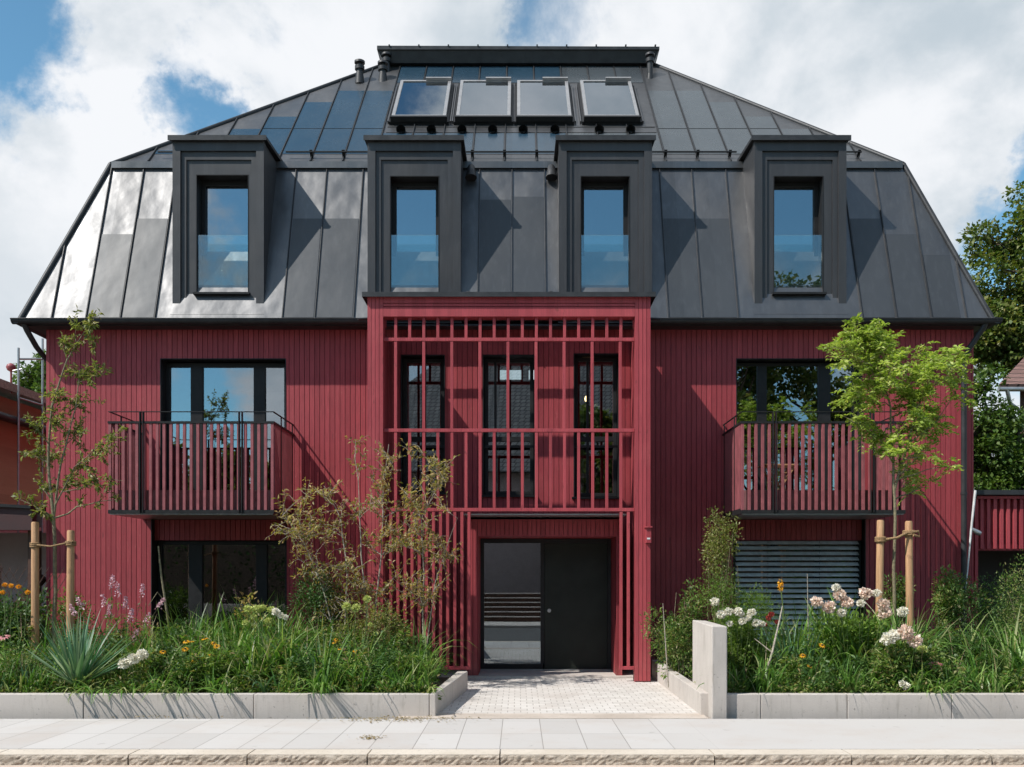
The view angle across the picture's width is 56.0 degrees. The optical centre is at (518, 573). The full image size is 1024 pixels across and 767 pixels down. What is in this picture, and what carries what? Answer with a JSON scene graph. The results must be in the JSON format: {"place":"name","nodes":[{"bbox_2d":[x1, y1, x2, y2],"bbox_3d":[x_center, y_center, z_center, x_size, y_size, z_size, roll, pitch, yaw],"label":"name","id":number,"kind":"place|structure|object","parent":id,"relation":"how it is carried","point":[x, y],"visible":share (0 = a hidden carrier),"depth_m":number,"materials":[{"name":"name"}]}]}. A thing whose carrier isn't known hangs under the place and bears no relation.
{"place":"outdoors","nodes":[
{"label":"outdoors","id":0,"kind":"place"},
{"bbox_2d":[61,677,449,690],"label":"soil","id":1,"kind":"structure","parent":0,"point":[441,681],"depth_m":12.66,"materials":[{"name":"brown soil"}]},
{"bbox_2d":[0,635,8,668],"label":"pink lily","id":2,"kind":"object","parent":1,"relation":"on","point":[2,637],"visible":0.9,"depth_m":11.30,"materials":[{"name":"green plant"}]},
{"bbox_2d":[0,583,30,651],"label":"yellow yarrow","id":3,"kind":"object","parent":1,"relation":"on","point":[3,592],"visible":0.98,"depth_m":12.40,"materials":[{"name":"orange plant"}]},
{"bbox_2d":[4,658,41,685],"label":"iris clump","id":4,"kind":"object","parent":1,"relation":"on","point":[22,672],"visible":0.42,"depth_m":11.27,"materials":[{"name":"green plant"}]},
{"bbox_2d":[0,586,52,658],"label":"leafy shrub","id":5,"kind":"object","parent":1,"relation":"on","point":[19,611],"visible":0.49,"depth_m":13.07,"materials":[{"name":"green plant"}]},
{"bbox_2d":[0,645,66,690],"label":"leafy shrub","id":6,"kind":"object","parent":1,"relation":"on","point":[13,668],"visible":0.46,"depth_m":11.42,"materials":[{"name":"green plant"}]},
{"bbox_2d":[0,564,66,617],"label":"trellis fence","id":7,"kind":"object","parent":1,"relation":"on","point":[1,581],"visible":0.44,"depth_m":15.10,"materials":[{"name":"brown wood"}]},
{"bbox_2d":[31,522,38,654],"bbox_3d":[-6.475,0.403,12.900,0.103,2.195,0.103,0,0,0],"label":"tree stake","id":8,"kind":"object","parent":1,"relation":"on","point":[35,573],"visible":0.66,"depth_m":12.86,"materials":[{"name":"brown wood"}]},
{"bbox_2d":[29,540,76,547],"bbox_3d":[-6.236,-0.400,12.895,0.620,0.097,0.153,0,0,0],"label":"rope","id":9,"kind":"object","parent":8,"relation":"attached to","point":[66,543],"visible":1,"depth_m":12.84,"materials":[{"name":"beige fabric"}]},
{"bbox_2d":[39,587,96,649],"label":"leafy shrub","id":10,"kind":"object","parent":1,"relation":"on","point":[62,609],"visible":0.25,"depth_m":13.66,"materials":[{"name":"green plant"}]},
{"bbox_2d":[11,303,126,658],"bbox_3d":[-6.047,-1.099,13.101,1.673,5.098,0.876,0,0,0],"label":"young tree","id":11,"kind":"object","parent":1,"relation":"on","point":[85,374],"visible":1,"depth_m":12.99,"materials":[{"name":"green plant"}]},
{"bbox_2d":[4,606,135,685],"bbox_3d":[-5.059,0.823,11.204,1.474,0.970,1.652,0,0,0],"label":"yucca","id":12,"kind":"object","parent":1,"relation":"on","point":[76,661],"visible":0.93,"depth_m":11.16,"materials":[{"name":"green plant"}]},
{"bbox_2d":[66,530,74,653],"bbox_3d":[-6.005,0.459,12.900,0.110,2.084,0.103,0,0,0],"label":"tree stake","id":13,"kind":"object","parent":1,"relation":"on","point":[70,591],"visible":0.57,"depth_m":12.86,"materials":[{"name":"brown wood"}]},
{"bbox_2d":[68,574,164,665],"bbox_3d":[-5.245,0.723,12.587,1.454,1.442,0.601,0,0,0],"label":"butterfly bush","id":14,"kind":"object","parent":1,"relation":"on","point":[108,624],"visible":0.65,"depth_m":12.61,"materials":[{"name":"green plant"}]},
{"bbox_2d":[117,648,148,685],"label":"white hydrangea","id":15,"kind":"object","parent":1,"relation":"on","point":[129,660],"visible":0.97,"depth_m":11.03,"materials":[{"name":"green plant"}]},
{"bbox_2d":[160,637,219,687],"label":"coneflower clump","id":16,"kind":"object","parent":1,"relation":"on","point":[190,641],"visible":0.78,"depth_m":11.32,"materials":[{"name":"orange plant"}]},
{"bbox_2d":[176,645,235,692],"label":"leafy shrub","id":17,"kind":"object","parent":1,"relation":"on","point":[221,669],"visible":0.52,"depth_m":11.26,"materials":[{"name":"green plant"}]},
{"bbox_2d":[0,623,452,699],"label":"ground cover","id":18,"kind":"object","parent":1,"relation":"on","point":[231,686],"visible":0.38,"depth_m":11.28,"materials":[{"name":"green plant"}]},
{"bbox_2d":[0,585,474,703],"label":"long grass","id":19,"kind":"structure","parent":1,"relation":"on","point":[259,653],"depth_m":11.75,"materials":[{"name":"green plant"}]},
{"bbox_2d":[233,591,273,640],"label":"bronze shrub","id":20,"kind":"object","parent":1,"relation":"on","point":[248,601],"visible":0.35,"depth_m":13.17,"materials":[{"name":"green plant"}]},
{"bbox_2d":[238,669,276,692],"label":"allium clump","id":21,"kind":"object","parent":1,"relation":"on","point":[264,690],"visible":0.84,"depth_m":11.06,"materials":[{"name":"green plant"}]},
{"bbox_2d":[241,604,274,648],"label":"sedum plant","id":22,"kind":"object","parent":1,"relation":"on","point":[259,609],"visible":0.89,"depth_m":12.29,"materials":[{"name":"green plant"}]},
{"bbox_2d":[271,608,288,639],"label":"white hydrangea","id":23,"kind":"object","parent":1,"relation":"on","point":[277,612],"visible":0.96,"depth_m":12.09,"materials":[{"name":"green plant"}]},
{"bbox_2d":[285,558,364,639],"bbox_3d":[-2.725,0.607,13.536,1.128,1.674,0.999,0,0,0],"label":"evergreen shrub","id":24,"kind":"object","parent":1,"relation":"on","point":[314,600],"visible":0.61,"depth_m":13.50,"materials":[{"name":"green plant"}]},
{"bbox_2d":[289,627,362,663],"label":"iris clump","id":25,"kind":"object","parent":1,"relation":"on","point":[323,648],"visible":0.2,"depth_m":11.83,"materials":[{"name":"green plant"}]},
{"bbox_2d":[332,638,356,673],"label":"coneflower clump","id":26,"kind":"object","parent":1,"relation":"on","point":[336,639],"visible":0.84,"depth_m":11.50,"materials":[{"name":"orange plant"}]},
{"bbox_2d":[341,595,378,659],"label":"flowers","id":27,"kind":"object","parent":1,"relation":"on","point":[367,598],"visible":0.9,"depth_m":11.99,"materials":[{"name":"green plant"}]},
{"bbox_2d":[317,596,412,660],"bbox_3d":[-2.008,0.856,12.628,1.396,1.182,0.695,0,0,-8],"label":"leafy shrub","id":28,"kind":"object","parent":1,"relation":"on","point":[380,621],"visible":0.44,"depth_m":12.59,"materials":[{"name":"green plant"}]},
{"bbox_2d":[268,435,462,643],"bbox_3d":[-2.159,-0.272,13.333,2.826,3.450,1.910,0,0,0],"label":"multi stem shrub","id":29,"kind":"object","parent":1,"relation":"on","point":[437,483],"visible":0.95,"depth_m":13.29,"materials":[{"name":"green plant"}]},
{"bbox_2d":[386,654,434,686],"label":"leafy shrub","id":30,"kind":"object","parent":1,"relation":"on","point":[410,665],"visible":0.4,"depth_m":11.39,"materials":[{"name":"green plant"}]},
{"bbox_2d":[13,613,1023,689],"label":"dry stalks","id":31,"kind":"object","parent":1,"relation":"on","point":[398,649],"visible":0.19,"depth_m":11.61,"materials":[{"name":"plant"}]},
{"bbox_2d":[0,719,1023,764],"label":"pavement","id":32,"kind":"structure","parent":0,"point":[500,734],"depth_m":9.59,"materials":[{"name":"grey concrete"}]},
{"bbox_2d":[88,715,490,739],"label":"fallen leaves","id":33,"kind":"object","parent":32,"relation":"on","point":[418,718],"visible":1,"depth_m":10.54,"materials":[{"name":"plant"}]},
{"bbox_2d":[0,0,1023,456],"label":"sky","id":34,"kind":"structure","parent":0,"point":[936,87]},
{"bbox_2d":[440,677,696,712],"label":"entrance path","id":35,"kind":"structure","parent":0,"point":[554,695],"depth_m":12.44,"materials":[{"name":"grey stone"}]},
{"bbox_2d":[439,670,632,677],"bbox_3d":[0.075,1.584,15.210,3.650,0.028,0.980,0,0,0],"label":"doorstep","id":36,"kind":"object","parent":35,"relation":"on","point":[549,673],"visible":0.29,"depth_m":15.01,"materials":[{"name":"concrete"}]},
{"bbox_2d":[663,607,668,686],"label":"dry stalk","id":37,"kind":"object","parent":35,"relation":"on","point":[665,649],"visible":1,"depth_m":12.20,"materials":[{"name":"grey plant"}]},
{"bbox_2d":[663,661,932,692],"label":"soil","id":38,"kind":"structure","parent":0,"point":[690,679],"depth_m":13.15,"materials":[{"name":"brown soil"}]},
{"bbox_2d":[5,617,1023,692],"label":"dark ground cover","id":39,"kind":"object","parent":38,"relation":"on","point":[381,655],"visible":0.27,"depth_m":11.46,"materials":[{"name":"green plant"}]},
{"bbox_2d":[654,611,683,666],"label":"evergreen shrub","id":40,"kind":"object","parent":38,"relation":"on","point":[661,642],"visible":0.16,"depth_m":14.26,"materials":[{"name":"green plant"}]},
{"bbox_2d":[639,577,708,679],"bbox_3d":[2.169,0.760,13.242,0.981,1.437,0.924,0,0,0],"label":"leafy shrub","id":41,"kind":"object","parent":38,"relation":"on","point":[681,640],"visible":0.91,"depth_m":13.15,"materials":[{"name":"green plant"}]},
{"bbox_2d":[698,505,743,624],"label":"climbing shrub","id":42,"kind":"object","parent":38,"relation":"on","point":[719,555],"visible":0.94,"depth_m":13.74,"materials":[{"name":"green plant"}]},
{"bbox_2d":[695,565,782,657],"bbox_3d":[2.953,0.652,13.006,1.191,1.584,0.747,0,0,0],"label":"feathery shrub","id":43,"kind":"object","parent":38,"relation":"on","point":[724,592],"visible":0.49,"depth_m":12.95,"materials":[{"name":"green plant"}]},
{"bbox_2d":[708,597,778,683],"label":"white rose bush","id":44,"kind":"object","parent":38,"relation":"on","point":[741,643],"visible":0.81,"depth_m":11.75,"materials":[{"name":"green plant"}]},
{"bbox_2d":[777,579,783,663],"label":"fire poker flower","id":45,"kind":"object","parent":38,"relation":"on","point":[779,584],"visible":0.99,"depth_m":11.79,"materials":[{"name":"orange plant"}]},
{"bbox_2d":[758,613,824,677],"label":"leek clump","id":46,"kind":"object","parent":38,"relation":"on","point":[789,648],"visible":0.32,"depth_m":12.01,"materials":[{"name":"green plant"}]},
{"bbox_2d":[807,574,808,657],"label":"dry stalk","id":47,"kind":"object","parent":38,"relation":"on","point":[807,605],"visible":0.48,"depth_m":12.20,"materials":[{"name":"grey plant"}]},
{"bbox_2d":[800,643,824,680],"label":"coneflower clump","id":48,"kind":"object","parent":38,"relation":"on","point":[803,656],"visible":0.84,"depth_m":11.20,"materials":[{"name":"orange plant"}]},
{"bbox_2d":[653,626,1023,692],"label":"ground cover","id":49,"kind":"object","parent":38,"relation":"on","point":[862,688],"visible":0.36,"depth_m":11.10,"materials":[{"name":"green plant"}]},
{"bbox_2d":[755,606,782,678],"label":"bare branch","id":50,"kind":"object","parent":49,"relation":"on","point":[771,651],"visible":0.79,"depth_m":11.46,"materials":[{"name":"grey plant"}]},
{"bbox_2d":[688,589,1023,700],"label":"long grass","id":51,"kind":"structure","parent":38,"relation":"on","point":[1013,655],"depth_m":11.56,"materials":[{"name":"green plant"}]},
{"bbox_2d":[805,583,908,682],"bbox_3d":[4.170,0.777,12.020,1.312,1.339,1.048,0,0,0],"label":"hydrangea bush","id":52,"kind":"object","parent":38,"relation":"on","point":[883,604],"visible":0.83,"depth_m":11.76,"materials":[{"name":"green plant"}]},
{"bbox_2d":[875,520,883,625],"bbox_3d":[4.835,0.390,12.900,0.126,2.220,0.103,0,0,0],"label":"tree stake","id":53,"kind":"object","parent":38,"relation":"on","point":[880,562],"visible":0.5,"depth_m":12.86,"materials":[{"name":"brown wood"}]},
{"bbox_2d":[816,312,980,622],"bbox_3d":[5.035,-1.024,12.999,2.272,4.950,1.962,0,0,0],"label":"young tree","id":54,"kind":"object","parent":38,"relation":"on","point":[874,337],"visible":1,"depth_m":12.81,"materials":[{"name":"green plant"}]},
{"bbox_2d":[883,571,916,625],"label":"leafy shrub","id":55,"kind":"object","parent":38,"relation":"on","point":[900,592],"visible":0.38,"depth_m":13.43,"materials":[{"name":"green plant"}]},
{"bbox_2d":[868,624,946,691],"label":"hydrangea bush","id":56,"kind":"object","parent":38,"relation":"on","point":[890,639],"visible":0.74,"depth_m":11.20,"materials":[{"name":"green plant"}]},
{"bbox_2d":[905,521,913,626],"bbox_3d":[5.244,0.397,12.900,0.126,2.208,0.103,0,0,0],"label":"tree stake","id":57,"kind":"object","parent":38,"relation":"on","point":[909,566],"visible":0.56,"depth_m":12.86,"materials":[{"name":"brown wood"}]},
{"bbox_2d":[874,530,919,541],"bbox_3d":[5.065,-0.502,12.887,0.588,0.164,0.191,0,0,0],"label":"rope","id":58,"kind":"object","parent":57,"relation":"attached to","point":[904,533],"visible":1,"depth_m":12.82,"materials":[{"name":"beige fabric"}]},
{"bbox_2d":[927,564,991,637],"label":"evergreen shrub","id":59,"kind":"object","parent":38,"relation":"on","point":[945,590],"visible":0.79,"depth_m":13.55,"materials":[{"name":"green plant"}]},
{"bbox_2d":[933,624,1011,671],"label":"evergreen shrub","id":60,"kind":"object","parent":38,"relation":"on","point":[959,641],"visible":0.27,"depth_m":12.13,"materials":[{"name":"green plant"}]},
{"bbox_2d":[946,572,1020,641],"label":"evergreen shrub","id":61,"kind":"object","parent":38,"relation":"on","point":[997,614],"visible":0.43,"depth_m":13.35,"materials":[{"name":"green plant"}]},
{"bbox_2d":[990,549,1023,642],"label":"evergreen shrub","id":62,"kind":"object","parent":38,"relation":"on","point":[1016,610],"visible":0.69,"depth_m":12.61,"materials":[{"name":"green plant"}]},
{"bbox_3d":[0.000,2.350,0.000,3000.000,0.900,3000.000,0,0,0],"label":"ground","id":63,"kind":"structure","parent":0,"visible":0},
{"bbox_2d":[0,379,45,532],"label":"neighbour house","id":64,"kind":"structure","parent":63,"relation":"on","point":[29,471],"depth_m":19.81,"materials":[{"name":"orange paint"}]},
{"bbox_2d":[6,363,15,392],"bbox_3d":[-10.117,-3.898,19.200,0.189,0.597,0.189,0,0,0],"label":"round finial","id":65,"kind":"object","parent":64,"relation":"on","point":[10,367],"visible":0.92,"depth_m":19.16,"materials":[{"name":"pink paint"}]},
{"bbox_2d":[0,504,45,642],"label":"carport","id":66,"kind":"object","parent":63,"relation":"on","point":[15,551],"visible":0.21,"depth_m":17.60,"materials":[{"name":"metal"}]},
{"bbox_2d":[12,338,43,532],"bbox_3d":[-9.761,-1.593,19.270,0.183,6.387,0.706,0,0,24],"label":"scaffold","id":67,"kind":"object","parent":63,"relation":"on","point":[18,369],"visible":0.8,"depth_m":19.00,"materials":[{"name":"metal"}]},
{"bbox_2d":[12,348,45,394],"bbox_3d":[-13.156,-2.200,26.962,2.238,8.214,1.762,0,0,31],"label":"tree","id":68,"kind":"object","parent":63,"relation":"on","point":[30,377],"visible":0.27,"depth_m":26.68,"materials":[{"name":"green plant"}]},
{"bbox_2d":[0,671,467,718],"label":"planter wall","id":69,"kind":"structure","parent":63,"relation":"on","point":[204,705],"depth_m":10.80,"materials":[{"name":"concrete"}]},
{"bbox_2d":[10,44,1002,681],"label":"apartment house","id":70,"kind":"structure","parent":63,"relation":"on","point":[580,312],"depth_m":15.70,"materials":[{"name":"red paint"}]},
{"bbox_2d":[151,519,286,639],"bbox_3d":[-4.885,0.324,15.835,2.270,2.452,0.370,0,0,0],"label":"window","id":71,"kind":"structure","parent":70,"relation":"in","point":[194,573],"depth_m":15.96,"materials":[{"name":"glass"}]},
{"bbox_2d":[160,358,285,489],"bbox_3d":[-4.815,-2.266,15.847,2.054,2.492,0.306,0,0,0],"label":"window","id":72,"kind":"structure","parent":70,"relation":"in","point":[197,365],"depth_m":15.89,"materials":[{"name":"metal"}]},
{"bbox_2d":[399,355,446,494],"bbox_3d":[-1.560,-2.431,15.805,0.780,2.282,0.310,0,0,0],"label":"window","id":73,"kind":"structure","parent":70,"relation":"in","point":[405,359],"depth_m":15.86,"materials":[{"name":"metal"}]},
{"bbox_2d":[482,355,534,496],"bbox_3d":[-0.155,-2.411,15.805,0.910,2.322,0.310,0,0,0],"label":"window","id":74,"kind":"structure","parent":70,"relation":"in","point":[495,359],"depth_m":15.86,"materials":[{"name":"metal"}]},
{"bbox_2d":[500,370,529,379],"bbox_3d":[0.041,-3.556,17.210,0.744,0.165,0.020,0,0,0],"label":"rear window","id":75,"kind":"structure","parent":70,"relation":"in","point":[513,374],"depth_m":17.20,"materials":[{"name":"white glass"}]},
{"bbox_2d":[480,539,611,669],"bbox_3d":[0.400,0.500,15.695,2.360,2.139,0.150,0,0,0],"label":"entrance door","id":76,"kind":"structure","parent":70,"relation":"in","point":[575,574],"depth_m":15.70,"materials":[{"name":"metal"}]},
{"bbox_2d":[572,353,618,498],"bbox_3d":[1.270,-2.406,15.805,0.800,2.372,0.310,0,0,0],"label":"window","id":77,"kind":"structure","parent":70,"relation":"in","point":[578,357],"depth_m":15.86,"materials":[{"name":"metal"}]},
{"bbox_2d":[758,464,793,489],"bbox_3d":[4.040,-1.341,15.005,0.520,0.698,0.410,0,0,0],"label":"folding table","id":78,"kind":"object","parent":70,"relation":"on","point":[785,472],"visible":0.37,"depth_m":14.85,"materials":[{"name":"brown wood"}]},
{"bbox_2d":[736,358,861,489],"bbox_3d":[4.575,-2.266,15.847,2.054,2.492,0.306,0,0,0],"label":"window","id":79,"kind":"structure","parent":70,"relation":"in","point":[761,364],"depth_m":15.89,"materials":[{"name":"metal"}]},
{"bbox_2d":[733,519,865,643],"bbox_3d":[4.580,0.324,15.835,2.220,2.452,0.370,0,0,0],"label":"window","id":80,"kind":"structure","parent":70,"relation":"in","point":[826,563],"depth_m":15.85,"materials":[{"name":"metal"}]},
{"bbox_2d":[966,490,976,584],"bbox_3d":[7.143,-0.512,15.200,0.183,1.611,0.044,0,0,0],"label":"leaning pole","id":81,"kind":"object","parent":70,"relation":"attached to","point":[973,510],"visible":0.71,"depth_m":15.19,"materials":[{"name":"silver metal"}]},
{"bbox_2d":[972,528,981,535],"bbox_3d":[7.360,-0.680,15.482,0.156,0.133,0.093,0,0,-9],"label":"floodlight","id":82,"kind":"object","parent":70,"relation":"attached to","point":[976,532],"visible":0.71,"depth_m":15.46,"materials":[{"name":"metal"}]},
{"bbox_2d":[0,749,1023,764],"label":"kerb","id":83,"kind":"structure","parent":63,"relation":"on","point":[512,757],"depth_m":8.52,"materials":[{"name":"stone"}]},
{"bbox_2d":[0,765,1023,766],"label":"gutter strip","id":84,"kind":"object","parent":63,"relation":"on","point":[511,765],"visible":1,"depth_m":8.47,"materials":[{"name":"stone"}]},
{"bbox_2d":[398,713,708,718],"bbox_3d":[0.375,1.748,10.820,3.450,0.303,0.380,0,0,0],"label":"path edging","id":85,"kind":"object","parent":63,"relation":"on","point":[577,715],"visible":0.29,"depth_m":10.77,"materials":[{"name":"concrete"}]},
{"bbox_2d":[693,620,726,718],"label":"wall slab","id":86,"kind":"structure","parent":63,"relation":"on","point":[710,655],"depth_m":10.72,"materials":[{"name":"concrete"}]},
{"bbox_2d":[652,660,1023,718],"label":"planter wall","id":87,"kind":"structure","parent":63,"relation":"on","point":[691,694],"depth_m":10.80,"materials":[{"name":"concrete"}]},
{"bbox_2d":[956,180,1023,381],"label":"deciduous tree","id":88,"kind":"object","parent":63,"relation":"on","point":[1002,343],"visible":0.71,"depth_m":29.55,"materials":[{"name":"green plant"}]},
{"bbox_2d":[974,361,1023,489],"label":"tree","id":89,"kind":"object","parent":63,"relation":"on","point":[998,431],"visible":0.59,"depth_m":22.63,"materials":[{"name":"green plant"}]},
{"bbox_2d":[974,490,1023,635],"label":"garage","id":90,"kind":"structure","parent":63,"relation":"on","point":[999,519],"depth_m":15.95,"materials":[{"name":"red paint"}]},
{"bbox_2d":[978,551,1023,635],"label":"garage door","id":91,"kind":"structure","parent":90,"relation":"in","point":[989,562],"depth_m":16.80,"materials":[{"name":"black metal"}]},
{"bbox_2d":[997,358,1023,441],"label":"neighbour house","id":92,"kind":"structure","parent":63,"relation":"on","point":[1015,383],"depth_m":24.24,"materials":[{"name":"white tile"}]}
]}

